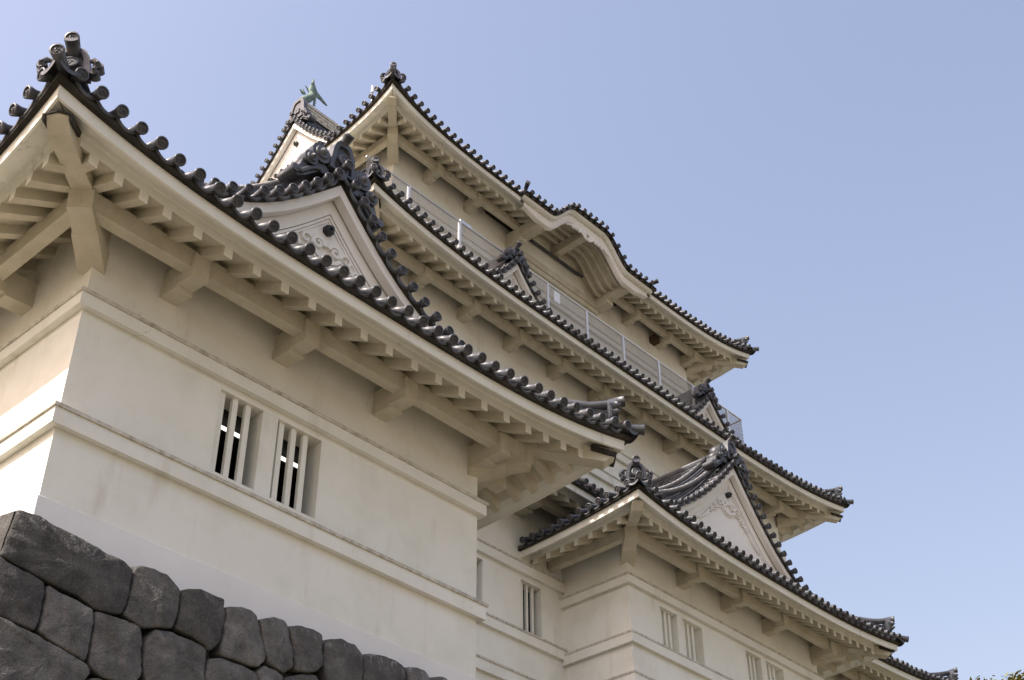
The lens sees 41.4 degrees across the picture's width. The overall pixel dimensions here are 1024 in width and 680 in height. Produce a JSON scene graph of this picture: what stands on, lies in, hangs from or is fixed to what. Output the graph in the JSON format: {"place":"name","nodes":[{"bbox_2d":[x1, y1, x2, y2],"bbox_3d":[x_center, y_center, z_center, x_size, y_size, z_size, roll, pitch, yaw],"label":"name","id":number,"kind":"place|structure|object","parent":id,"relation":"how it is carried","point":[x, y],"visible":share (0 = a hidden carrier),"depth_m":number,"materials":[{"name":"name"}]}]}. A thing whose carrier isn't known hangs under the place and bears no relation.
{"place":"outdoors","nodes":[
{"label":"outdoors","id":0,"kind":"place"},
{"bbox_2d":[0,0,1023,679],"label":"sky","id":1,"kind":"structure","parent":0,"point":[836,187],"materials":[{"name":"blue"}]},
{"label":"ground","id":2,"kind":"structure","parent":0,"visible":0},
{"bbox_2d":[0,510,446,679],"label":"boulder wall","id":3,"kind":"structure","parent":2,"relation":"on","point":[73,607],"depth_m":14.67,"materials":[{"name":"grey stone"}]},
{"bbox_2d":[0,31,644,679],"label":"corner turret","id":4,"kind":"object","parent":3,"relation":"on","point":[162,319],"visible":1,"depth_m":17.97,"materials":[{"name":"paint"}]},
{"bbox_2d":[210,391,307,511],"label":"window","id":5,"kind":"structure","parent":4,"relation":"in","point":[253,460],"depth_m":18.25,"materials":[{"name":"paint"}]},
{"bbox_2d":[221,425,297,467],"bbox_3d":[-3.451,1.896,21.023,0.060,0.100,3.151,-29,-45,32],"label":"strip light","id":6,"kind":"object","parent":4,"relation":"attached to","point":[224,428],"depth_m":20.41,"materials":[{"name":"white"}]},
{"bbox_2d":[250,62,957,679],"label":"castle keep","id":7,"kind":"structure","parent":2,"relation":"on","point":[654,552],"depth_m":37.03,"materials":[{"name":"paint"}]},
{"bbox_2d":[521,583,533,633],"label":"window","id":8,"kind":"structure","parent":7,"relation":"in","point":[527,605],"depth_m":32.45,"materials":[{"name":"paint"}]},
{"bbox_2d":[366,155,743,443],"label":"safety fence","id":9,"kind":"object","parent":7,"relation":"on","point":[461,223],"visible":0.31,"depth_m":42.16,"materials":[{"name":"metal"}]},
{"bbox_2d":[660,610,695,660],"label":"window","id":10,"kind":"structure","parent":7,"relation":"in","point":[676,636],"depth_m":32.95,"materials":[{"name":"paint"}]},
{"bbox_2d":[746,655,775,679],"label":"window","id":11,"kind":"structure","parent":7,"relation":"in","point":[757,668],"depth_m":35.17,"materials":[{"name":"paint"}]},
{"bbox_2d":[969,670,1023,679],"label":"broadleaf tree","id":12,"kind":"object","parent":2,"relation":"on","point":[1019,677],"visible":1,"depth_m":38.04,"materials":[{"name":"green plant"}]}
]}

